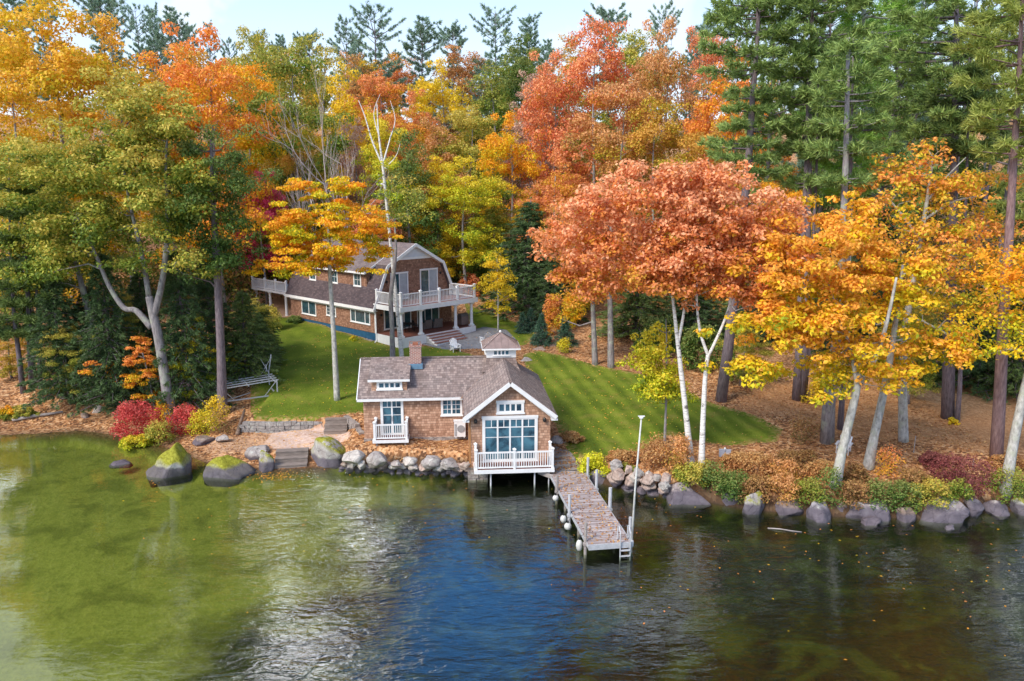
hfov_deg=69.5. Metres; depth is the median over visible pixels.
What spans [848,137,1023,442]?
sparse yellow oak
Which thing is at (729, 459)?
brush
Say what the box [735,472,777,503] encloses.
bank bush
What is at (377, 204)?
maple tree
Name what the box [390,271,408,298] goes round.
sliding door
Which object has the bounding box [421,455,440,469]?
rock
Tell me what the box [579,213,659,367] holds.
grey maple
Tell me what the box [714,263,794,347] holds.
hemlock
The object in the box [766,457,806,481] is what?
brush
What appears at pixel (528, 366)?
lawn leaves
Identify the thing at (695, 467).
green bush
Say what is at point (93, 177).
maple
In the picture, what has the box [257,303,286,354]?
hemlock
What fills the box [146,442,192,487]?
boulder
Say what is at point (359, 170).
birch tree
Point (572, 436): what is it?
brush
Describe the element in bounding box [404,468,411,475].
rock
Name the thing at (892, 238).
hemlock
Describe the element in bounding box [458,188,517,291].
birch tree
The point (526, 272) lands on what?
hemlock
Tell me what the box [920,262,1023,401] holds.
hemlock
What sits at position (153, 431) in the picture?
green bush
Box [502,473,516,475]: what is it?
rock
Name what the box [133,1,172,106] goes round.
skyline pine
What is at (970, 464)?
brush
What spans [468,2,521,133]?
skyline pine
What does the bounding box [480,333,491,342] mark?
adirondack chair
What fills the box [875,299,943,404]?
understory sapling
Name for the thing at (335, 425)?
lawn steps
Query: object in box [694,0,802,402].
white pine
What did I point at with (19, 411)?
green bush
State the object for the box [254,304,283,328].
shrub
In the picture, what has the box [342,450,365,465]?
rock
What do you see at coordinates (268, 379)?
lift
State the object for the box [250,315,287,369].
hemlock
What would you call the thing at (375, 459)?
rock
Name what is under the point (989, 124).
red pine
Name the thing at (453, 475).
rock
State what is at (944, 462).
brush
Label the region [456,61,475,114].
skyline pine
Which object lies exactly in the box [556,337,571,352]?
young shrub
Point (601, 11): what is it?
skyline pine
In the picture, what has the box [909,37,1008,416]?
pine tree
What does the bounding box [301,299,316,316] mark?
window
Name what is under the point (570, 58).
birch tree
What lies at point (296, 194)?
maple tree
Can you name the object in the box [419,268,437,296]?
sliding door
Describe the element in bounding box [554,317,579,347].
spruce
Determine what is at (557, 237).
oak tree
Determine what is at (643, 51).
skyline pine
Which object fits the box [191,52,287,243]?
oak tree
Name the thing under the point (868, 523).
rock
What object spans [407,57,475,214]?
maple tree
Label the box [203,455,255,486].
boulder
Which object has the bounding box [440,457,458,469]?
rock
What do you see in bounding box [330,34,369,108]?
skyline pine
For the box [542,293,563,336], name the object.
orange sapling
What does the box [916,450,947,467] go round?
brush
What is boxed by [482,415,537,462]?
glass door
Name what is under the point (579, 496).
dropped leaves
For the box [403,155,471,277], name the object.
oak tree
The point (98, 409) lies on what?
rock
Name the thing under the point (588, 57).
broad tree
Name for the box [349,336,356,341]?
foundation shrub
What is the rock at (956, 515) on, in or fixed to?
on the ground at (384, 577)
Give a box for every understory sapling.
[0,313,36,378]
[31,322,88,404]
[90,292,144,378]
[168,314,228,403]
[225,344,250,375]
[228,298,280,343]
[715,315,774,385]
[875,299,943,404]
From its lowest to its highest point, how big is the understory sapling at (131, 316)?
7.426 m
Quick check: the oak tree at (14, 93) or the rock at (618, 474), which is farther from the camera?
the oak tree at (14, 93)
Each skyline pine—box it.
[0,0,55,126]
[22,0,65,137]
[71,0,128,195]
[93,0,138,74]
[119,3,162,86]
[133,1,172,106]
[148,4,194,103]
[173,23,200,64]
[191,19,224,142]
[218,37,239,112]
[248,28,281,125]
[266,34,296,101]
[292,27,323,151]
[326,12,361,105]
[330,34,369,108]
[337,1,408,189]
[382,47,406,134]
[396,15,449,159]
[424,95,465,153]
[433,19,470,139]
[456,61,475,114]
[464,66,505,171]
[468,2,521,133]
[507,10,555,110]
[537,39,565,76]
[583,1,631,132]
[626,38,655,108]
[642,0,686,132]
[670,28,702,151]
[681,13,726,123]
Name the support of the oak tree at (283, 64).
on the ground at (384, 577)
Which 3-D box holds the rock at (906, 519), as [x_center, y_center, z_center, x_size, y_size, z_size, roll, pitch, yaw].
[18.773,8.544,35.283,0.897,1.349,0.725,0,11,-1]
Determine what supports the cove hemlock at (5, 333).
on the ground at (384, 577)
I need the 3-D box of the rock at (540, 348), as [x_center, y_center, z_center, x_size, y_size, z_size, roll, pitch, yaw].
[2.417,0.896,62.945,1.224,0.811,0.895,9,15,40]
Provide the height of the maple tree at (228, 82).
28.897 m
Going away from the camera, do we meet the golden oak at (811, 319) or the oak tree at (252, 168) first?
the golden oak at (811, 319)
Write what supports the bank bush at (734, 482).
on the ground at (384, 577)
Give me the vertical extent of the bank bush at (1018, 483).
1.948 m
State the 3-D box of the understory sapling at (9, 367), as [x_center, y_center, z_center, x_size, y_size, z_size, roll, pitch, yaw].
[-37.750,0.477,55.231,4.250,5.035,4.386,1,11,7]
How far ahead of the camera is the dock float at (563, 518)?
34.63 m
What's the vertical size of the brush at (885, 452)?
1.821 m
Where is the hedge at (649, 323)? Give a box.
[631,313,686,354]
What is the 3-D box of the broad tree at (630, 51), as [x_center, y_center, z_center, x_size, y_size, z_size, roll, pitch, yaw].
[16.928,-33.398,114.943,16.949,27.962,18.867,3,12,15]
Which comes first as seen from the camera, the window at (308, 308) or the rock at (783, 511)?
the rock at (783, 511)
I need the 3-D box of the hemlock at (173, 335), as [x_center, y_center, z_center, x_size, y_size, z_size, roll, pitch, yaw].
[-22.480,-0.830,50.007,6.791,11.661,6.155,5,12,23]
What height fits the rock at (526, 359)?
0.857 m
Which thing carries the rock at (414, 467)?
on the rock at (424, 473)
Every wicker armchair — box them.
[418,319,432,329]
[432,318,442,327]
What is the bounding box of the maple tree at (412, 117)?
[384,89,447,237]
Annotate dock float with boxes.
[553,493,558,500]
[560,509,567,522]
[564,516,572,529]
[576,536,582,550]
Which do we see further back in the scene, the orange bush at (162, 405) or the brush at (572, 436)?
the orange bush at (162, 405)
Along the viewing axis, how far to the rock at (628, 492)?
38.70 m
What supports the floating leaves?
on the lake water
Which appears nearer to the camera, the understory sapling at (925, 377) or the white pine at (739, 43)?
the understory sapling at (925, 377)
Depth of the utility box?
39.58 m
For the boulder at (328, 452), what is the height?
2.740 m
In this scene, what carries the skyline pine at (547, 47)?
on the ground at (384, 577)
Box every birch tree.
[110,48,248,286]
[290,30,370,209]
[312,61,382,232]
[312,116,384,238]
[314,50,391,196]
[366,127,457,256]
[407,115,473,257]
[450,57,527,200]
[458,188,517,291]
[471,30,572,194]
[492,69,574,221]
[549,34,610,185]
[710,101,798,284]
[882,55,1002,225]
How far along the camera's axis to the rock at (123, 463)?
42.58 m
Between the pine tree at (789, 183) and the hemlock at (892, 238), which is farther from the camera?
the hemlock at (892, 238)
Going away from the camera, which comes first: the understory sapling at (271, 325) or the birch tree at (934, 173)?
the understory sapling at (271, 325)
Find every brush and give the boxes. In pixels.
[558,430,585,443]
[604,448,639,465]
[622,462,638,471]
[715,451,745,468]
[724,451,774,477]
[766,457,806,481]
[772,448,824,471]
[787,411,820,444]
[799,458,833,482]
[842,461,872,483]
[873,443,905,476]
[887,466,934,495]
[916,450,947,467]
[924,451,968,482]
[944,454,1011,499]
[985,452,1023,470]
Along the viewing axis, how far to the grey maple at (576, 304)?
57.85 m
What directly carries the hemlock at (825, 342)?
on the ground at (384, 577)
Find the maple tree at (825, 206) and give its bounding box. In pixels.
[788,163,859,270]
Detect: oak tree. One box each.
[0,57,90,309]
[161,42,259,190]
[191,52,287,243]
[222,36,356,258]
[340,69,421,209]
[351,111,422,242]
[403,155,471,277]
[416,44,513,176]
[429,103,512,245]
[533,201,597,296]
[560,71,679,292]
[662,124,754,281]
[678,25,750,161]
[743,176,817,299]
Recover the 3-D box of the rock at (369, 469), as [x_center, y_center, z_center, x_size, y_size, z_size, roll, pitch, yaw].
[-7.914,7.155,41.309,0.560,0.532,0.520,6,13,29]
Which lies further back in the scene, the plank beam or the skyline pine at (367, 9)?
the skyline pine at (367, 9)
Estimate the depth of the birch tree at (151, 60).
78.24 m
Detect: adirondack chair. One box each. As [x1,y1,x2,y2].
[449,338,460,352]
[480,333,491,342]
[835,435,852,455]
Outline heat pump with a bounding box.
[454,419,464,437]
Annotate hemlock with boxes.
[0,158,41,393]
[0,171,80,384]
[0,180,78,389]
[15,275,100,409]
[52,282,104,382]
[66,250,159,425]
[99,355,146,412]
[111,271,179,391]
[137,245,236,416]
[181,258,254,382]
[206,289,284,392]
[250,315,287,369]
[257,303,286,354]
[469,196,590,319]
[518,248,589,325]
[587,277,669,338]
[656,271,743,352]
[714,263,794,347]
[811,289,865,353]
[824,206,913,362]
[877,306,963,387]
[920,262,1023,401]
[962,255,1023,404]
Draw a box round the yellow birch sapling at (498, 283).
[472,250,517,330]
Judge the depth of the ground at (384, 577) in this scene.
33.35 m
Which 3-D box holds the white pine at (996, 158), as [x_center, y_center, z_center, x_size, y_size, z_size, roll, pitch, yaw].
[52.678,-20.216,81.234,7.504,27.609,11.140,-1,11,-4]
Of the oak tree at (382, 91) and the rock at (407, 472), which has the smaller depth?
the rock at (407, 472)
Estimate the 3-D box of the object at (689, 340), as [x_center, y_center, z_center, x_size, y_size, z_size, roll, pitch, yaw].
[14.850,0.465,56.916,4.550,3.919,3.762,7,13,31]
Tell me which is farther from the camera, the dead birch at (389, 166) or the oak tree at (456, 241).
the oak tree at (456, 241)
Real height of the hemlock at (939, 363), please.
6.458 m
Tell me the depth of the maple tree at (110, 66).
68.65 m
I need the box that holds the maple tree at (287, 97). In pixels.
[246,48,330,194]
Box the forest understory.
[0,124,1023,331]
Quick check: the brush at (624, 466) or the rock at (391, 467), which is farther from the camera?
the rock at (391, 467)
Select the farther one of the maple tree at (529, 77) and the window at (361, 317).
the maple tree at (529, 77)
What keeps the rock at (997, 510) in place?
on the ground at (384, 577)
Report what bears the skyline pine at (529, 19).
on the ground at (384, 577)
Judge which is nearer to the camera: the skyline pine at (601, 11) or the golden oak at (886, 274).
the golden oak at (886, 274)
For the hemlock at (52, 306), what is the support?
on the ground at (384, 577)
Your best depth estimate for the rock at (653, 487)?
37.99 m
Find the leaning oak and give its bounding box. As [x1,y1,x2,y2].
[946,240,1023,498]
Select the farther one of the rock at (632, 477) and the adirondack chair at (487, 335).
the adirondack chair at (487, 335)
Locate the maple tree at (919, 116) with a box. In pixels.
[817,77,939,213]
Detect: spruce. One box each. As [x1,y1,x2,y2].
[513,311,533,333]
[522,307,537,332]
[529,311,553,346]
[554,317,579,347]
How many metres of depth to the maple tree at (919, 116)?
90.27 m
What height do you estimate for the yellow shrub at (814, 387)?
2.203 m
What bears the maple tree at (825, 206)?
on the ground at (384, 577)
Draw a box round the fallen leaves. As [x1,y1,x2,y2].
[0,336,1022,509]
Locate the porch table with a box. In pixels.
[406,322,415,330]
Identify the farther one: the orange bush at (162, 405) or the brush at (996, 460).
the orange bush at (162, 405)
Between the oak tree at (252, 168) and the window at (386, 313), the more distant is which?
the oak tree at (252, 168)
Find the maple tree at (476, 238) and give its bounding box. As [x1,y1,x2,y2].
[421,155,513,293]
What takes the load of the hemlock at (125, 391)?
on the ground at (384, 577)
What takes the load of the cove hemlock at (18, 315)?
on the ground at (384, 577)
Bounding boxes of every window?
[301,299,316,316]
[326,304,335,316]
[350,308,370,325]
[383,310,396,329]
[440,400,462,416]
[496,400,524,414]
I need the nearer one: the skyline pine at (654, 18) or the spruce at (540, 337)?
the spruce at (540, 337)
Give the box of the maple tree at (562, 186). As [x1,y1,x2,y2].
[513,152,589,258]
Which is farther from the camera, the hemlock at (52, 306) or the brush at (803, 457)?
the hemlock at (52, 306)
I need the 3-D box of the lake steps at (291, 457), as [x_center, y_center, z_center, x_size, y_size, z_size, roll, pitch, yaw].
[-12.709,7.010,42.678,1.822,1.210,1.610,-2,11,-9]
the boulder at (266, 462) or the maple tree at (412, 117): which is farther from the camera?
the maple tree at (412, 117)
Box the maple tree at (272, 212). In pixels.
[234,169,290,304]
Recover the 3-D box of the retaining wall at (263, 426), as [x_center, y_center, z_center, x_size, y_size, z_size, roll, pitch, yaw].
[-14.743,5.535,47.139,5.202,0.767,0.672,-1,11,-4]
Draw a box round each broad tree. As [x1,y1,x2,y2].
[0,0,199,317]
[0,2,111,257]
[161,120,283,416]
[200,25,303,186]
[253,127,337,258]
[326,59,408,181]
[366,52,447,156]
[512,14,660,224]
[570,28,670,183]
[592,96,703,255]
[914,88,1023,247]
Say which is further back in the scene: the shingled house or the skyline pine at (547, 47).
the skyline pine at (547, 47)
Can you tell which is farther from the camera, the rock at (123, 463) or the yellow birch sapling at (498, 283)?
the yellow birch sapling at (498, 283)
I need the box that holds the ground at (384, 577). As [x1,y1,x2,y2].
[0,113,1023,680]
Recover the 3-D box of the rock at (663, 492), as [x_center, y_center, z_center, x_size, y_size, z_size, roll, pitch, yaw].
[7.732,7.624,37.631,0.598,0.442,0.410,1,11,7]
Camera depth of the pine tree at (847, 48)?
39.88 m
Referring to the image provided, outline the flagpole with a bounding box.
[629,416,644,565]
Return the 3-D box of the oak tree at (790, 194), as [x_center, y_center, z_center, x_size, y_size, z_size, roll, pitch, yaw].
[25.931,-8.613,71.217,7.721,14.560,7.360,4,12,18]
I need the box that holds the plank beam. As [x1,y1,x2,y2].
[538,472,555,478]
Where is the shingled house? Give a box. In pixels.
[251,238,477,347]
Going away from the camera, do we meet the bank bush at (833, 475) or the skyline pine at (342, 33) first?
the bank bush at (833, 475)
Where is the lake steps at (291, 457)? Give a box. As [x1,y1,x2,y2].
[274,447,308,468]
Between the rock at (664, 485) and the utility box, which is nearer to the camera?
the rock at (664, 485)
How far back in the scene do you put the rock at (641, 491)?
38.34 m
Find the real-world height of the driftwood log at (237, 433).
0.897 m
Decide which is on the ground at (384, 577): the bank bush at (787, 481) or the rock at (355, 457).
the bank bush at (787, 481)
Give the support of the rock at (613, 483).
on the ground at (384, 577)
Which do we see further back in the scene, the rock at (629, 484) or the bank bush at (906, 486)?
the rock at (629, 484)
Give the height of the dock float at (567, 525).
0.660 m
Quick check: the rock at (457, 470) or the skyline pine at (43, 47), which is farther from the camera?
the skyline pine at (43, 47)
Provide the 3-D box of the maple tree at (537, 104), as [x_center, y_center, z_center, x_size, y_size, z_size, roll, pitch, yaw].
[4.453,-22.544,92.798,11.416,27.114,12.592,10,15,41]
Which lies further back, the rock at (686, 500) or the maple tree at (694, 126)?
the maple tree at (694, 126)
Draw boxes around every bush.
[0,404,39,420]
[108,399,172,443]
[118,434,157,450]
[140,419,177,446]
[150,400,174,421]
[163,403,201,434]
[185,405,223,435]
[205,404,239,432]
[576,451,610,478]
[633,431,675,469]
[654,432,696,473]
[669,458,716,490]
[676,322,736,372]
[698,460,737,494]
[718,468,758,503]
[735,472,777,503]
[760,471,808,505]
[790,476,828,508]
[812,464,848,508]
[833,478,876,509]
[862,477,904,512]
[889,479,924,512]
[907,476,952,513]
[938,477,974,503]
[977,464,1023,505]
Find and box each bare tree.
[248,62,391,244]
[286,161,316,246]
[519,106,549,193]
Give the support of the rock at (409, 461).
on the rock at (414, 467)
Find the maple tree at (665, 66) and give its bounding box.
[614,14,710,216]
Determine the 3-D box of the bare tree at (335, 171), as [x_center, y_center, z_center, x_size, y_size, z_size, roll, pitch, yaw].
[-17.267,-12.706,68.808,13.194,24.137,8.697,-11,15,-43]
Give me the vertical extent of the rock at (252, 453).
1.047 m
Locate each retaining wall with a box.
[239,420,321,432]
[344,415,363,434]
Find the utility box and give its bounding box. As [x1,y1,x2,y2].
[719,447,730,456]
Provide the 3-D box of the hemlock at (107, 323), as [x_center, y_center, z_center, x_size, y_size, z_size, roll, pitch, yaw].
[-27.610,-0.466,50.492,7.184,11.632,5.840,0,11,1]
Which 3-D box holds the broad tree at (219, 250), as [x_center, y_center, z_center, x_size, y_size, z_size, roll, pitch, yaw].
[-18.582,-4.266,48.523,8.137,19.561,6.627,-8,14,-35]
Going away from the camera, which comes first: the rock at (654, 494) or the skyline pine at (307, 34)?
the rock at (654, 494)
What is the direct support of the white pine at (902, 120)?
on the ground at (384, 577)
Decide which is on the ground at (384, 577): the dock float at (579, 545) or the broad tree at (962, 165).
the broad tree at (962, 165)
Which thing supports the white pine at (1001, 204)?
on the ground at (384, 577)
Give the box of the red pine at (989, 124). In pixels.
[942,0,1023,464]
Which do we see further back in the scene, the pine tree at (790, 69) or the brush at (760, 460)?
the pine tree at (790, 69)
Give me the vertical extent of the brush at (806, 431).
1.862 m
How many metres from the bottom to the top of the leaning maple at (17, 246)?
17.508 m
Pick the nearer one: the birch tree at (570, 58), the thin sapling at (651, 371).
the thin sapling at (651, 371)
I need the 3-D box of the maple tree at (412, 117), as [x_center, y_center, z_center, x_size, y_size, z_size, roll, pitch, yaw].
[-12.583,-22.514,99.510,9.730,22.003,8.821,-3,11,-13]
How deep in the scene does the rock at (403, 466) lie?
40.80 m
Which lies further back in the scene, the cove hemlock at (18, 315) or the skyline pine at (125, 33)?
the skyline pine at (125, 33)
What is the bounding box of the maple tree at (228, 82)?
[145,19,284,312]
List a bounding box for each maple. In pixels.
[0,65,252,423]
[0,144,136,356]
[241,175,403,400]
[530,212,627,364]
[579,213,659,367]
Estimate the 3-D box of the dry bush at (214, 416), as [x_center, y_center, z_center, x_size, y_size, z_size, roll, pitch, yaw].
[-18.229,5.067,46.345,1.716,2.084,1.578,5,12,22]
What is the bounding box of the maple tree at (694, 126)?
[683,45,789,235]
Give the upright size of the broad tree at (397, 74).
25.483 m
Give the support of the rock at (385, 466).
on the rock at (388, 470)
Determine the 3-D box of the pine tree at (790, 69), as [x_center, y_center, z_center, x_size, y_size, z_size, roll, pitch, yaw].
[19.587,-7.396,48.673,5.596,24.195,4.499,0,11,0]
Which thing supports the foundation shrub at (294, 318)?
on the ground at (384, 577)
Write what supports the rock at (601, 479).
on the ground at (384, 577)
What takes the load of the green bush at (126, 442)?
on the ground at (384, 577)
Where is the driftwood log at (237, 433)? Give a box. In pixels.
[235,409,244,435]
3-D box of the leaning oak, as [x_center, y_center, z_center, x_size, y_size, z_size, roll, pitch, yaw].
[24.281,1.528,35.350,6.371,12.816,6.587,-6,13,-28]
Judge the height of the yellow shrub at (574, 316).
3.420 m
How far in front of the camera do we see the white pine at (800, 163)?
92.05 m
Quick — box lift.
[213,354,278,401]
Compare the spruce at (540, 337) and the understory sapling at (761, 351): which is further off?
the spruce at (540, 337)
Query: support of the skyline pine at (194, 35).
on the ground at (384, 577)
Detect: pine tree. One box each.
[765,35,857,400]
[780,34,856,390]
[804,31,896,444]
[815,34,899,429]
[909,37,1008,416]
[919,29,1012,421]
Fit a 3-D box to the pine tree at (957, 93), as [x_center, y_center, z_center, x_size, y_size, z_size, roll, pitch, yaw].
[26.922,-6.138,44.713,5.443,23.796,4.300,0,11,0]
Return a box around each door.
[380,401,403,434]
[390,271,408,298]
[403,311,411,328]
[417,307,438,326]
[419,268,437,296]
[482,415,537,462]
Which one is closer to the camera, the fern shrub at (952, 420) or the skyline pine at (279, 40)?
the fern shrub at (952, 420)
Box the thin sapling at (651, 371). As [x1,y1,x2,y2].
[615,320,699,453]
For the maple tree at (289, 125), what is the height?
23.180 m
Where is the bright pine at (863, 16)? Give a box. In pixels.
[795,0,946,391]
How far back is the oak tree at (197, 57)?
104.72 m
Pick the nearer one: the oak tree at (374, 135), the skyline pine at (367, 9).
the oak tree at (374, 135)
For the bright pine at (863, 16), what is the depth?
47.91 m
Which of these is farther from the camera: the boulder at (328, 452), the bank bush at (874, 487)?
the boulder at (328, 452)
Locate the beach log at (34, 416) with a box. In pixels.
[12,411,62,420]
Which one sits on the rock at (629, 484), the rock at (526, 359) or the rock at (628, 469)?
the rock at (628, 469)
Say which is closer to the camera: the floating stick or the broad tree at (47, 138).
the floating stick
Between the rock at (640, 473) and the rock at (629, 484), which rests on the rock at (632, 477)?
the rock at (640, 473)
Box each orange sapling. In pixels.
[77,335,182,407]
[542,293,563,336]
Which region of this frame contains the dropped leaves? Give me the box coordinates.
[461,390,627,543]
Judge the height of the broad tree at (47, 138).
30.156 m
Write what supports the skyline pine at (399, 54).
on the ground at (384, 577)
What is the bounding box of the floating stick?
[768,528,800,531]
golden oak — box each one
[693,214,923,488]
[789,190,990,469]
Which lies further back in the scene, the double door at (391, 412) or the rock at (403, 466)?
the double door at (391, 412)
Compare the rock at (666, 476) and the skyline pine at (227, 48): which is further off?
the skyline pine at (227, 48)
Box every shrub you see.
[0,405,14,415]
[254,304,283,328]
[285,315,302,323]
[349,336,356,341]
[457,272,481,296]
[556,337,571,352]
[560,295,586,328]
[800,377,824,403]
[948,417,960,424]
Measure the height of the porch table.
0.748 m
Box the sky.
[0,0,1023,124]
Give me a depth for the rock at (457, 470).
40.44 m
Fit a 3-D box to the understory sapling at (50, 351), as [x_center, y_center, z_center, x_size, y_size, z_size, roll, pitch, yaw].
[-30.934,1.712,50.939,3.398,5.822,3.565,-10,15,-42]
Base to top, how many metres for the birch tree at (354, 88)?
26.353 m
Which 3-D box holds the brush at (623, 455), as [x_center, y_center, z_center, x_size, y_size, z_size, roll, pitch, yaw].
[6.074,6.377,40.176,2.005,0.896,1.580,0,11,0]
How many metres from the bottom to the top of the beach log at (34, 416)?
0.455 m
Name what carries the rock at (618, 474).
on the rock at (613, 483)
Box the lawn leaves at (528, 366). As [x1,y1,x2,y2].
[256,332,721,454]
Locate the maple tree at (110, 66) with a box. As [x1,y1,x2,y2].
[20,11,191,302]
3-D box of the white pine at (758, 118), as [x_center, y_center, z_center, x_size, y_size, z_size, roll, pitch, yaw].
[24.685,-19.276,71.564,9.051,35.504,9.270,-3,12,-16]
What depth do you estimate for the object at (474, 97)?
124.06 m
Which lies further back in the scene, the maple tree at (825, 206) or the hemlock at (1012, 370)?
the maple tree at (825, 206)
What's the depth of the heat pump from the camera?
43.50 m
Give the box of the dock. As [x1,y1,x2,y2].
[548,457,631,586]
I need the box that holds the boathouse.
[356,330,557,496]
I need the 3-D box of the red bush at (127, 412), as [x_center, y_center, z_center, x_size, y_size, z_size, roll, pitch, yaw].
[-23.398,5.092,46.717,3.847,2.887,2.858,0,11,0]
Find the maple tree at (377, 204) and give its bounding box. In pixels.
[346,198,405,240]
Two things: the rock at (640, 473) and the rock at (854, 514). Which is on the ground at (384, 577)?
the rock at (854, 514)
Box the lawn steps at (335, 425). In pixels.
[323,417,347,433]
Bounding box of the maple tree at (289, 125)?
[237,79,308,208]
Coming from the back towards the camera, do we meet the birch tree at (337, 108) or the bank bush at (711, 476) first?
the birch tree at (337, 108)
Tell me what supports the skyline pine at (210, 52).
on the ground at (384, 577)
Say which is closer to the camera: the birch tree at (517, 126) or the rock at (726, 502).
the rock at (726, 502)
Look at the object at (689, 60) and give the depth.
142.58 m
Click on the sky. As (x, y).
(285, 17)
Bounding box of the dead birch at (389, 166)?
[359,95,408,356]
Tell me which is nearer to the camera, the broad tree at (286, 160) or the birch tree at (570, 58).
the broad tree at (286, 160)
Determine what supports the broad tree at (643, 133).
on the ground at (384, 577)
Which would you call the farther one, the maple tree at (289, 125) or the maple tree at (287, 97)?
the maple tree at (287, 97)
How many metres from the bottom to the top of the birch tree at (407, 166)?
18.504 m
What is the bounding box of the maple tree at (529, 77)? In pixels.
[488,46,566,159]
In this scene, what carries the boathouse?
on the ground at (384, 577)
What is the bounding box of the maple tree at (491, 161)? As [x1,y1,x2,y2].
[464,110,548,249]
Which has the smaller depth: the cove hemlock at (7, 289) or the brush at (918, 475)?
the brush at (918, 475)
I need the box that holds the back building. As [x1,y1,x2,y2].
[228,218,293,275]
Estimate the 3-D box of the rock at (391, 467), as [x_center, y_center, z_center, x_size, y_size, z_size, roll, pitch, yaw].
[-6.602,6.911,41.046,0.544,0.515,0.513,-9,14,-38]
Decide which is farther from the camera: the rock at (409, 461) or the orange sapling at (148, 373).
the orange sapling at (148, 373)
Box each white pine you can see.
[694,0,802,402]
[702,0,769,164]
[726,0,807,241]
[747,0,885,401]
[779,28,832,235]
[795,3,867,256]
[833,0,966,229]
[834,21,906,258]
[864,0,1011,419]
[888,0,952,256]
[934,0,1004,317]
[961,0,1023,341]
[971,33,1023,273]
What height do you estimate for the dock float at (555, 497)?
0.628 m
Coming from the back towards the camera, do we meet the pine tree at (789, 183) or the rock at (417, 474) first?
the pine tree at (789, 183)
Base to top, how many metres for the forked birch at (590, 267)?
16.521 m
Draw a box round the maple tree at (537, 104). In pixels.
[507,47,598,217]
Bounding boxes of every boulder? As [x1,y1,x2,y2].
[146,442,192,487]
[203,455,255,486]
[259,450,274,472]
[311,436,345,468]
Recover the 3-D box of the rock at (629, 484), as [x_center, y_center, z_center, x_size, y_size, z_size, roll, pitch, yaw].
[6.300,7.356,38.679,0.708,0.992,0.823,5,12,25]
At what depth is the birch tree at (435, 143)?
92.51 m
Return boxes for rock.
[81,412,89,417]
[92,405,102,412]
[109,459,132,468]
[192,435,215,445]
[215,434,228,441]
[244,445,269,459]
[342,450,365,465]
[345,465,354,471]
[354,467,361,473]
[357,460,365,469]
[365,464,375,472]
[366,451,386,467]
[378,462,388,469]
[385,461,395,472]
[388,464,398,469]
[391,460,401,466]
[399,463,406,469]
[403,456,417,466]
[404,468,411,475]
[408,463,418,470]
[415,471,423,477]
[416,463,428,475]
[419,465,430,471]
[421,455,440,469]
[434,460,444,472]
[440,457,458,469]
[450,470,458,478]
[452,463,462,472]
[459,462,469,469]
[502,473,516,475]
[521,357,531,360]
[533,346,545,350]
[550,435,568,443]
[589,470,606,485]
[606,472,621,487]
[610,459,622,470]
[610,468,624,480]
[621,484,633,494]
[624,465,632,474]
[625,472,639,489]
[629,472,640,482]
[634,467,644,476]
[637,486,646,495]
[640,472,655,486]
[641,483,656,491]
[647,488,658,497]
[653,474,661,481]
[658,481,669,489]
[658,488,668,494]
[661,472,671,482]
[664,482,711,513]
[722,489,737,505]
[742,491,764,522]
[775,500,803,519]
[806,501,831,532]
[837,502,846,511]
[846,501,890,525]
[861,516,881,530]
[896,507,915,531]
[919,497,969,531]
[945,524,953,532]
[963,497,984,518]
[983,500,1009,520]
[1009,498,1023,524]
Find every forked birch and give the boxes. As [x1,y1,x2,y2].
[525,157,750,461]
[636,157,822,463]
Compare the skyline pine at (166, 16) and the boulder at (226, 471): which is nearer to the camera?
the boulder at (226, 471)
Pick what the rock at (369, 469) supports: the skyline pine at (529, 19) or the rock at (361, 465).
the rock at (361, 465)
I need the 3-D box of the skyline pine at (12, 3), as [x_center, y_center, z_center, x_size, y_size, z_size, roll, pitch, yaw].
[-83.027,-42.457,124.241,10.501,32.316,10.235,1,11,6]
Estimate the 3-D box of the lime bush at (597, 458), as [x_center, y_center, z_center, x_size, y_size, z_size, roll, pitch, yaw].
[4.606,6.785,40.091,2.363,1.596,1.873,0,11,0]
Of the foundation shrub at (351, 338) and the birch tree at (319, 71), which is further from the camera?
the birch tree at (319, 71)
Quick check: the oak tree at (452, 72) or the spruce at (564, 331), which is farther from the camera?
the oak tree at (452, 72)
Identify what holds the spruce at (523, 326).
on the ground at (384, 577)
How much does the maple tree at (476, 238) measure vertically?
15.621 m
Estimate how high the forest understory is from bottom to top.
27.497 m
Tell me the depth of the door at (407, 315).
67.78 m
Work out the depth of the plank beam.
39.45 m
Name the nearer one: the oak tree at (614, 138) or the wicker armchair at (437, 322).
the wicker armchair at (437, 322)
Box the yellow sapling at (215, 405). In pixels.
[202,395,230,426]
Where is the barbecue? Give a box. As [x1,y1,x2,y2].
[457,313,468,324]
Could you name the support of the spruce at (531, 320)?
on the ground at (384, 577)
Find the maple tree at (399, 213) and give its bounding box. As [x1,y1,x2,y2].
[374,173,438,356]
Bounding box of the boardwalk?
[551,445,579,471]
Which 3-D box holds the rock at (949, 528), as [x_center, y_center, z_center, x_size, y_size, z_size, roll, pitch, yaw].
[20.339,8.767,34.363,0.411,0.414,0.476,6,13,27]
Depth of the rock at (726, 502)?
36.87 m
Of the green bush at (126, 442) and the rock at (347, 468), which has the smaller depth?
the rock at (347, 468)
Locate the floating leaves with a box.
[123,469,1016,659]
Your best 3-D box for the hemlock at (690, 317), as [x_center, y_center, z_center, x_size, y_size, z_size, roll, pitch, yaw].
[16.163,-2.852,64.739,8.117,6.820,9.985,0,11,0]
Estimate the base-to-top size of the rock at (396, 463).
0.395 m
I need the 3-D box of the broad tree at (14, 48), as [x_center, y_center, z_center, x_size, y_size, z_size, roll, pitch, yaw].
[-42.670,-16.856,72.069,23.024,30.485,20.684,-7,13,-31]

